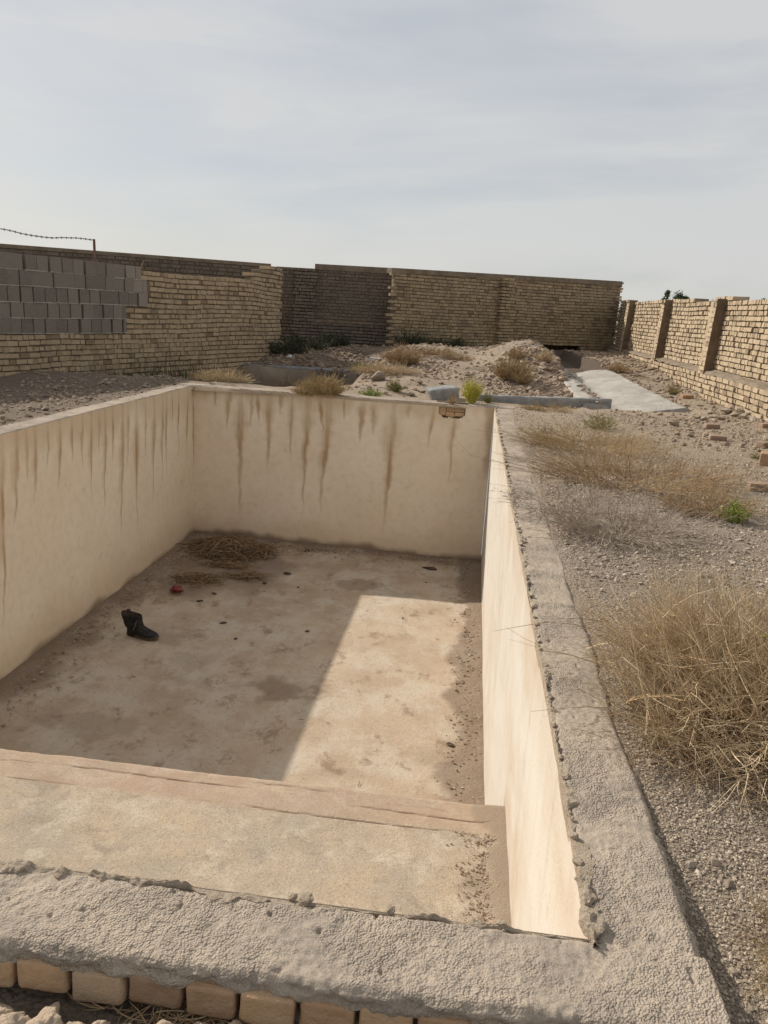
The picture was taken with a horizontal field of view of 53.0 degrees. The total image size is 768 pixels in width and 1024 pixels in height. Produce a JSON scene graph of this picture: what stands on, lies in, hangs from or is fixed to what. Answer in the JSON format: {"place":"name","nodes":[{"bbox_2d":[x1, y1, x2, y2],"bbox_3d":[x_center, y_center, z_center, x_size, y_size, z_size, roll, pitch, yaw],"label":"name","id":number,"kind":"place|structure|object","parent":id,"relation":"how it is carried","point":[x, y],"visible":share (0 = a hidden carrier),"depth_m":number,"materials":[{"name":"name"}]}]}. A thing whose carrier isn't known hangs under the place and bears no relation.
{"place":"outdoors","nodes":[
{"label":"outdoors","id":0,"kind":"place"},
{"bbox_2d":[0,324,767,1023],"bbox_3d":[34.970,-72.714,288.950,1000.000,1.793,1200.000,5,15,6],"label":"ground","id":1,"kind":"structure","parent":0,"point":[32,1004],"depth_m":5.82,"materials":[{"name":"grey gravel"}]},
{"bbox_2d":[0,1002,13,1015],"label":"clay lump","id":2,"kind":"object","parent":1,"relation":"on","point":[5,1009],"visible":0.52,"depth_m":1.78,"materials":[{"name":"beige stone"}]},
{"bbox_2d":[0,1011,30,1023],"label":"clay lump","id":3,"kind":"object","parent":1,"relation":"on","point":[21,1017],"visible":0.92,"depth_m":1.74,"materials":[{"name":"beige stone"}]},
{"bbox_2d":[26,1001,62,1023],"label":"rock","id":4,"kind":"object","parent":1,"relation":"on","point":[50,1014],"visible":1,"depth_m":1.75,"materials":[{"name":"beige stone"}]},
{"bbox_2d":[67,1021,84,1023],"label":"clay lump","id":5,"kind":"object","parent":1,"relation":"on","point":[75,1022],"visible":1,"depth_m":1.75,"materials":[{"name":"beige stone"}]},
{"bbox_2d":[0,370,191,425],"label":"rubble","id":6,"kind":"object","parent":1,"relation":"on","point":[51,397],"visible":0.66,"depth_m":12.97,"materials":[{"name":"stone"}]},
{"bbox_2d":[92,1020,109,1023],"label":"clay lump","id":7,"kind":"object","parent":1,"relation":"on","point":[101,1022],"visible":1,"depth_m":1.74,"materials":[{"name":"beige stone"}]},
{"bbox_2d":[91,362,162,375],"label":"shade weed","id":8,"kind":"object","parent":1,"relation":"on","point":[129,374],"visible":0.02,"depth_m":15.83,"materials":[{"name":"plant"}]},
{"bbox_2d":[0,244,270,278],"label":"brick wall","id":9,"kind":"structure","parent":1,"relation":"on","point":[192,266],"depth_m":21.63,"materials":[{"name":"grey ceramic"}]},
{"bbox_2d":[0,251,282,378],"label":"brick wall","id":10,"kind":"structure","parent":1,"relation":"on","point":[68,315],"depth_m":16.66,"materials":[{"name":"beige brick"}]},
{"bbox_2d":[93,239,95,261],"bbox_3d":[-5.920,-5.312,15.767,0.041,0.518,0.043,5,15,6],"label":"iron post","id":11,"kind":"object","parent":10,"relation":"on","point":[94,250],"visible":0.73,"depth_m":15.75,"materials":[{"name":"metal"}]},
{"bbox_2d":[0,228,93,240],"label":"barbed wire","id":12,"kind":"object","parent":11,"relation":"attached to","point":[26,234],"visible":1,"depth_m":14.88,"materials":[{"name":"grey metal"}]},
{"bbox_2d":[66,992,245,1023],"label":"dry twigs","id":13,"kind":"object","parent":1,"relation":"on","point":[193,1018],"visible":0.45,"depth_m":1.82,"materials":[{"name":"brown plant"}]},
{"bbox_2d":[120,346,200,379],"bbox_3d":[-4.977,-2.966,16.688,2.786,1.320,1.027,5,15,6],"label":"shade weed","id":14,"kind":"object","parent":1,"relation":"on","point":[165,367],"visible":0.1,"depth_m":16.65,"materials":[{"name":"plant"}]},
{"bbox_2d":[157,1019,173,1023],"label":"clay lump","id":15,"kind":"object","parent":1,"relation":"on","point":[162,1021],"visible":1,"depth_m":1.75,"materials":[{"name":"beige stone"}]},
{"bbox_2d":[150,352,209,381],"bbox_3d":[-4.543,-3.090,17.510,1.752,1.120,0.981,5,15,6],"label":"shade weed","id":16,"kind":"object","parent":1,"relation":"on","point":[181,374],"visible":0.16,"depth_m":17.48,"materials":[{"name":"plant"}]},
{"bbox_2d":[188,366,204,380],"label":"dry bush","id":17,"kind":"object","parent":1,"relation":"on","point":[191,377],"visible":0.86,"depth_m":14.42,"materials":[{"name":"brown plant"}]},
{"bbox_2d":[190,364,255,383],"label":"dry bush","id":18,"kind":"object","parent":1,"relation":"on","point":[217,377],"visible":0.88,"depth_m":14.28,"materials":[{"name":"yellow plant"}]},
{"bbox_2d":[228,1019,241,1023],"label":"clay lump","id":19,"kind":"object","parent":1,"relation":"on","point":[236,1021],"visible":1,"depth_m":1.77,"materials":[{"name":"beige stone"}]},
{"bbox_2d":[268,369,304,385],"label":"dry bush","id":20,"kind":"object","parent":1,"relation":"on","point":[285,379],"visible":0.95,"depth_m":20.17,"materials":[{"name":"plant"}]},
{"bbox_2d":[266,333,312,354],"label":"shade weed","id":21,"kind":"object","parent":1,"relation":"on","point":[285,346],"visible":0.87,"depth_m":22.17,"materials":[{"name":"green plant"}]},
{"bbox_2d":[242,364,346,370],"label":"retaining wall","id":22,"kind":"structure","parent":1,"relation":"on","point":[298,367],"depth_m":20.53,"materials":[{"name":"concrete"}]},
{"bbox_2d":[290,381,322,394],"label":"dry bush","id":23,"kind":"object","parent":1,"relation":"on","point":[301,390],"visible":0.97,"depth_m":13.12,"materials":[{"name":"plant"}]},
{"bbox_2d":[279,332,337,348],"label":"shade weed","id":24,"kind":"object","parent":1,"relation":"on","point":[318,343],"visible":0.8,"depth_m":22.74,"materials":[{"name":"green plant"}]},
{"bbox_2d":[293,369,352,395],"bbox_3d":[-1.068,-2.246,13.265,1.017,0.480,0.844,-8,18,-35],"label":"dry bush","id":25,"kind":"object","parent":1,"relation":"on","point":[334,388],"visible":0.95,"depth_m":13.19,"materials":[{"name":"plant"}]},
{"bbox_2d":[251,340,411,371],"bbox_3d":[-1.567,-4.619,22.378,4.817,0.778,4.153,5,15,6],"label":"rubble","id":26,"kind":"object","parent":1,"relation":"on","point":[322,365],"visible":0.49,"depth_m":21.82,"materials":[{"name":"stone"}]},
{"bbox_2d":[276,264,391,346],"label":"brick wall","id":27,"kind":"structure","parent":1,"relation":"on","point":[350,301],"depth_m":24.26,"materials":[{"name":"brick"}]},
{"bbox_2d":[315,331,352,346],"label":"shade weed","id":28,"kind":"object","parent":1,"relation":"on","point":[339,340],"visible":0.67,"depth_m":23.33,"materials":[{"name":"green plant"}]},
{"bbox_2d":[0,383,730,1023],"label":"empty pool","id":29,"kind":"structure","parent":1,"relation":"in","point":[268,861],"depth_m":6.51,"materials":[{"name":"paint"}]},
{"bbox_2d":[121,610,158,640],"bbox_3d":[-3.112,1.445,9.822,0.535,0.300,0.180,8,15,17],"label":"boot","id":30,"kind":"object","parent":29,"relation":"on","point":[136,627],"visible":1,"depth_m":9.77,"materials":[{"name":"black leather"}]},
{"bbox_2d":[170,585,183,592],"bbox_3d":[-3.061,1.135,11.372,0.198,0.135,0.224,-3,16,-23],"label":"plastic scrap","id":31,"kind":"object","parent":29,"relation":"on","point":[176,588],"visible":1,"depth_m":11.32,"materials":[{"name":"red plastic"}]},
{"bbox_2d":[167,572,226,587],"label":"weed litter","id":32,"kind":"object","parent":29,"relation":"on","point":[197,579],"visible":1,"depth_m":11.92,"materials":[{"name":"plant"}]},
{"bbox_2d":[16,550,381,785],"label":"twig crumbs","id":33,"kind":"object","parent":29,"relation":"on","point":[209,685],"visible":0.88,"depth_m":8.09,"materials":[{"name":"plant"}]},
{"bbox_2d":[194,557,261,570],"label":"weed litter","id":34,"kind":"object","parent":29,"relation":"on","point":[220,564],"visible":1,"depth_m":12.63,"materials":[{"name":"plant"}]},
{"bbox_2d":[174,534,300,563],"bbox_3d":[-2.621,0.534,13.473,1.881,0.351,1.893,-11,20,-43],"label":"straw heap","id":35,"kind":"object","parent":29,"relation":"in","point":[229,547],"visible":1,"depth_m":13.20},
{"bbox_2d":[0,534,483,801],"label":"debris","id":36,"kind":"object","parent":29,"relation":"on","point":[286,546],"visible":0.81,"depth_m":10.39,"materials":[{"name":"soil"}]},
{"bbox_2d":[218,569,279,582],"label":"weed litter","id":37,"kind":"object","parent":29,"relation":"on","point":[243,575],"visible":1,"depth_m":12.18,"materials":[{"name":"plant"}]},
{"bbox_2d":[423,567,436,569],"bbox_3d":[0.768,0.953,13.087,0.280,0.053,0.120,9,16,22],"label":"dark scrap","id":38,"kind":"object","parent":29,"relation":"on","point":[431,568],"visible":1,"depth_m":13.04,"materials":[{"name":"black"}]},
{"bbox_2d":[447,393,457,403],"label":"weed","id":39,"kind":"object","parent":29,"relation":"on","point":[451,401],"visible":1,"depth_m":12.99,"materials":[{"name":"plant"}]},
{"bbox_2d":[435,830,500,924],"bbox_3d":[-1.113,2.018,3.550,3.409,0.022,2.256,5,15,6],"label":"debris","id":40,"kind":"object","parent":29,"relation":"in","point":[486,904],"visible":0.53,"depth_m":4.11,"materials":[{"name":"soil"}]},
{"bbox_2d":[355,389,384,396],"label":"weed","id":41,"kind":"object","parent":1,"relation":"on","point":[371,393],"visible":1,"depth_m":13.73,"materials":[{"name":"green plant"}]},
{"bbox_2d":[346,362,393,371],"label":"weed","id":42,"kind":"object","parent":1,"relation":"on","point":[358,365],"visible":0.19,"depth_m":17.51,"materials":[{"name":"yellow plant"}]},
{"bbox_2d":[370,371,385,380],"bbox_3d":[-0.118,-2.718,15.499,0.308,0.237,0.329,2,15,-3],"label":"stone","id":43,"kind":"object","parent":1,"relation":"on","point":[378,376],"visible":0.89,"depth_m":15.39,"materials":[{"name":"beige stone"}]},
{"bbox_2d":[347,357,423,374],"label":"dry bush","id":44,"kind":"object","parent":1,"relation":"on","point":[372,369],"visible":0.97,"depth_m":16.79,"materials":[{"name":"plant"}]},
{"bbox_2d":[381,378,405,391],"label":"weed","id":45,"kind":"object","parent":1,"relation":"on","point":[394,386],"visible":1,"depth_m":14.37,"materials":[{"name":"green plant"}]},
{"bbox_2d":[379,343,427,364],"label":"dry bush","id":46,"kind":"object","parent":1,"relation":"on","point":[402,355],"visible":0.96,"depth_m":18.05,"materials":[{"name":"beige plant"}]},
{"bbox_2d":[391,322,435,344],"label":"shade weed","id":47,"kind":"object","parent":1,"relation":"on","point":[407,338],"visible":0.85,"depth_m":22.90,"materials":[{"name":"green plant"}]},
{"bbox_2d":[409,343,460,355],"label":"dry bush","id":48,"kind":"object","parent":1,"relation":"on","point":[439,352],"visible":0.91,"depth_m":19.38,"materials":[{"name":"beige plant"}]},
{"bbox_2d":[426,385,458,400],"bbox_3d":[1.033,-2.079,13.610,0.551,0.268,0.307,-7,22,-12],"label":"concrete block","id":49,"kind":"object","parent":1,"relation":"on","point":[439,393],"depth_m":13.47,"materials":[{"name":"grey concrete"}]},
{"bbox_2d":[425,330,477,346],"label":"shade weed","id":50,"kind":"object","parent":1,"relation":"on","point":[457,342],"visible":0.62,"depth_m":23.72,"materials":[{"name":"green plant"}]},
{"bbox_2d":[444,352,472,360],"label":"dry bush","id":51,"kind":"object","parent":1,"relation":"on","point":[461,357],"visible":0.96,"depth_m":19.18,"materials":[{"name":"beige plant"}]},
{"bbox_2d":[347,340,585,408],"bbox_3d":[2.118,-3.215,17.899,5.054,1.565,8.542,5,15,6],"label":"rubble","id":52,"kind":"object","parent":1,"relation":"on","point":[436,369],"visible":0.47,"depth_m":16.86,"materials":[{"name":"stone"}]},
{"bbox_2d":[460,375,485,403],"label":"weed","id":53,"kind":"object","parent":1,"relation":"on","point":[472,394],"visible":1,"depth_m":13.15,"materials":[{"name":"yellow plant"}]},
{"bbox_2d":[481,387,494,402],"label":"weed","id":54,"kind":"object","parent":1,"relation":"on","point":[488,400],"visible":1,"depth_m":13.35,"materials":[{"name":"green plant"}]},
{"bbox_2d":[385,268,623,350],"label":"brick wall","id":55,"kind":"structure","parent":1,"relation":"on","point":[483,309],"depth_m":25.31,"materials":[{"name":"beige brick"}]},
{"bbox_2d":[488,352,537,379],"bbox_3d":[2.721,-3.119,16.403,1.019,0.664,1.105,-6,17,-30],"label":"dry bush","id":56,"kind":"object","parent":1,"relation":"on","point":[503,371],"visible":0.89,"depth_m":16.29,"materials":[{"name":"beige plant"}]},
{"bbox_2d":[505,346,529,358],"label":"dry bush","id":57,"kind":"object","parent":1,"relation":"on","point":[514,353],"visible":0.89,"depth_m":17.98,"materials":[{"name":"beige plant"}]},
{"bbox_2d":[510,366,537,383],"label":"dry bush","id":58,"kind":"object","parent":1,"relation":"on","point":[523,378],"visible":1,"depth_m":16.04,"materials":[{"name":"plant"}]},
{"bbox_2d":[401,339,663,372],"bbox_3d":[5.213,-4.804,22.832,9.108,0.703,6.583,5,15,6],"label":"rubble","id":59,"kind":"object","parent":1,"relation":"on","point":[645,369],"visible":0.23,"depth_m":21.18,"materials":[{"name":"stone"}]},
{"bbox_2d":[477,394,611,408],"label":"concrete kerb","id":60,"kind":"structure","parent":1,"relation":"on","point":[561,401],"depth_m":13.83,"materials":[{"name":"grey concrete"}]},
{"bbox_2d":[533,348,557,361],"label":"dry bush","id":61,"kind":"object","parent":1,"relation":"on","point":[543,356],"visible":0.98,"depth_m":17.75,"materials":[{"name":"plant"}]},
{"bbox_2d":[519,400,577,411],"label":"weed","id":62,"kind":"object","parent":1,"relation":"on","point":[553,409],"visible":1,"depth_m":12.82,"materials":[{"name":"plant"}]},
{"bbox_2d":[481,474,645,529],"bbox_3d":[1.490,-0.158,6.381,1.302,0.218,1.586,-3,16,-24],"label":"dry bush","id":63,"kind":"object","parent":1,"relation":"on","point":[547,493],"visible":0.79,"depth_m":6.41,"materials":[{"name":"beige plant"}]},
{"bbox_2d":[479,414,688,458],"bbox_3d":[2.413,-1.015,9.460,2.638,0.395,2.315,5,15,6],"label":"dry bush","id":64,"kind":"object","parent":1,"relation":"on","point":[539,436],"visible":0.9,"depth_m":9.34,"materials":[{"name":"plant"}]},
{"bbox_2d":[576,407,628,429],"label":"weed","id":65,"kind":"object","parent":1,"relation":"on","point":[603,423],"visible":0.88,"depth_m":11.00,"materials":[{"name":"plant"}]},
{"bbox_2d":[460,427,766,505],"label":"dry bush","id":66,"kind":"object","parent":1,"relation":"on","point":[713,478],"visible":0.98,"depth_m":7.41,"materials":[{"name":"beige plant"}]},
{"bbox_2d":[605,360,636,372],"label":"dry bush","id":67,"kind":"object","parent":1,"relation":"on","point":[617,368],"visible":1,"depth_m":19.17,"materials":[{"name":"beige plant"}]},
{"bbox_2d":[564,368,689,412],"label":"concrete slab","id":68,"kind":"structure","parent":1,"relation":"on","point":[621,392],"depth_m":15.77,"materials":[{"name":"concrete"}]},
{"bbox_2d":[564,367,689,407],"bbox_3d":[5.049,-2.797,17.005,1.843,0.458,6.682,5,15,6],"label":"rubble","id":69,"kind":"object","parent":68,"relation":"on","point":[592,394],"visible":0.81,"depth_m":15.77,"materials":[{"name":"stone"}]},
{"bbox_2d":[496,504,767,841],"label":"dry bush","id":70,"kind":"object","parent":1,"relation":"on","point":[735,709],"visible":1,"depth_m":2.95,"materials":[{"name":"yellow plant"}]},
{"bbox_2d":[511,462,765,560],"bbox_3d":[1.889,-0.070,5.631,1.971,0.478,1.439,5,15,6],"label":"dry bush","id":71,"kind":"object","parent":1,"relation":"on","point":[661,527],"visible":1,"depth_m":5.54,"materials":[{"name":"beige plant"}]},
{"bbox_2d":[609,634,671,693],"bbox_3d":[1.035,0.617,3.242,0.243,0.297,0.402,5,15,6],"label":"dry twig","id":72,"kind":"object","parent":1,"relation":"on","point":[630,667],"visible":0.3,"depth_m":3.25,"materials":[{"name":"beige plant"}]},
{"bbox_2d":[583,352,729,408],"bbox_3d":[6.675,-3.471,19.426,2.048,0.555,11.452,5,15,6],"label":"rubble","id":73,"kind":"object","parent":1,"relation":"on","point":[712,402],"visible":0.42,"depth_m":18.42,"materials":[{"name":"stone"}]},
{"bbox_2d":[561,537,767,1023],"bbox_3d":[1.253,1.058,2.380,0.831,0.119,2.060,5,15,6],"label":"gravel","id":74,"kind":"structure","parent":1,"relation":"on","point":[719,872],"depth_m":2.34,"materials":[{"name":"grey gravel"}]},
{"bbox_2d":[661,288,671,299],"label":"tree","id":75,"kind":"object","parent":1,"relation":"on","point":[667,293],"visible":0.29,"depth_m":59.30,"materials":[{"name":"green plant"}]},
{"bbox_2d":[668,420,678,425],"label":"stone","id":76,"kind":"object","parent":1,"relation":"on","point":[673,423],"visible":0.98,"depth_m":11.80,"materials":[{"name":"beige stone"}]},
{"bbox_2d":[666,379,682,394],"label":"weed","id":77,"kind":"object","parent":1,"relation":"on","point":[674,391],"visible":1,"depth_m":15.76,"materials":[{"name":"plant"}]},
{"bbox_2d":[671,290,689,299],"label":"tree","id":78,"kind":"object","parent":1,"relation":"on","point":[680,296],"visible":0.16,"depth_m":61.35,"materials":[{"name":"green plant"}]},
{"bbox_2d":[680,395,693,398],"bbox_3d":[5.994,-2.273,15.244,0.250,0.084,0.110,-1,15,-14],"label":"loose brick","id":79,"kind":"object","parent":1,"relation":"on","point":[686,396],"visible":0.89,"depth_m":15.19,"materials":[{"name":"orange brick"}]},
{"bbox_2d":[607,296,767,420],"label":"brick wall","id":80,"kind":"structure","parent":1,"relation":"on","point":[716,350],"depth_m":16.12,"materials":[{"name":"brick"}]},
{"bbox_2d":[610,408,767,451],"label":"rubble","id":81,"kind":"object","parent":1,"relation":"on","point":[740,445],"visible":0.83,"depth_m":11.47,"materials":[{"name":"stone"}]},
{"bbox_2d":[686,860,695,867],"bbox_3d":[0.911,1.046,2.288,0.032,0.019,0.024,4,15,-12],"label":"stone","id":82,"kind":"object","parent":1,"relation":"on","point":[690,864],"visible":1,"depth_m":2.28,"materials":[{"name":"beige stone"}]},
{"bbox_2d":[626,464,767,523],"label":"dry bush","id":83,"kind":"object","parent":1,"relation":"on","point":[713,499],"visible":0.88,"depth_m":6.35,"materials":[{"name":"beige plant"}]},
{"bbox_2d":[703,423,719,428],"bbox_3d":[4.950,-1.290,11.642,0.220,0.084,0.110,2,15,-5],"label":"loose brick","id":84,"kind":"object","parent":1,"relation":"on","point":[710,426],"visible":0.87,"depth_m":11.59,"materials":[{"name":"brown brick"}]},
{"bbox_2d":[709,434,726,440],"bbox_3d":[4.568,-1.012,10.544,0.220,0.084,0.110,6,22,11],"label":"loose brick","id":85,"kind":"object","parent":1,"relation":"on","point":[717,437],"visible":0.87,"depth_m":10.50,"materials":[{"name":"brown brick"}]},
{"bbox_2d":[720,408,732,413],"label":"stone","id":86,"kind":"object","parent":1,"relation":"on","point":[726,410],"visible":0.96,"depth_m":13.21,"materials":[{"name":"beige stone"}]},
{"bbox_2d":[723,879,732,887],"bbox_3d":[0.999,1.081,2.237,0.041,0.023,0.026,-3,12,-34],"label":"stone","id":87,"kind":"object","parent":1,"relation":"on","point":[727,883],"visible":1,"depth_m":2.23,"materials":[{"name":"beige stone"}]},
{"bbox_2d":[730,412,739,416],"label":"stone","id":88,"kind":"object","parent":1,"relation":"on","point":[734,414],"visible":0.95,"depth_m":12.91,"materials":[{"name":"beige stone"}]},
{"bbox_2d":[715,494,755,522],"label":"weed","id":89,"kind":"object","parent":1,"relation":"on","point":[732,511],"visible":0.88,"depth_m":6.15,"materials":[{"name":"green plant"}]},
{"bbox_2d":[709,864,767,1008],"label":"dry bush","id":90,"kind":"object","parent":1,"relation":"on","point":[765,946],"visible":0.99,"depth_m":2.00,"materials":[{"name":"plant"}]},
{"bbox_2d":[739,413,747,418],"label":"stone","id":91,"kind":"object","parent":1,"relation":"on","point":[743,415],"visible":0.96,"depth_m":12.71,"materials":[{"name":"beige stone"}]},
{"bbox_2d":[749,449,760,458],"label":"weed","id":92,"kind":"object","parent":1,"relation":"on","point":[753,456],"visible":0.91,"depth_m":9.21,"materials":[{"name":"plant"}]},
{"bbox_2d":[746,481,767,491],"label":"loose brick","id":93,"kind":"object","parent":1,"relation":"on","point":[754,488],"visible":0.78,"depth_m":7.37,"materials":[{"name":"beige brick"}]},
{"bbox_2d":[756,441,767,447],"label":"loose brick","id":94,"kind":"object","parent":1,"relation":"on","point":[760,444],"visible":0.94,"depth_m":9.96,"materials":[{"name":"brown brick"}]},
{"bbox_2d":[758,451,767,465],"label":"loose brick","id":95,"kind":"object","parent":1,"relation":"on","point":[763,460],"visible":0.84,"depth_m":8.75,"materials":[{"name":"brown brick"}]},
{"bbox_2d":[758,423,767,427],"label":"loose brick","id":96,"kind":"object","parent":1,"relation":"on","point":[762,425],"visible":0.88,"depth_m":11.70,"materials":[{"name":"brown brick"}]},
{"bbox_2d":[511,407,767,593],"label":"gravel","id":97,"kind":"structure","parent":0,"point":[614,544],"depth_m":6.47,"materials":[{"name":"grey gravel"}]}
]}

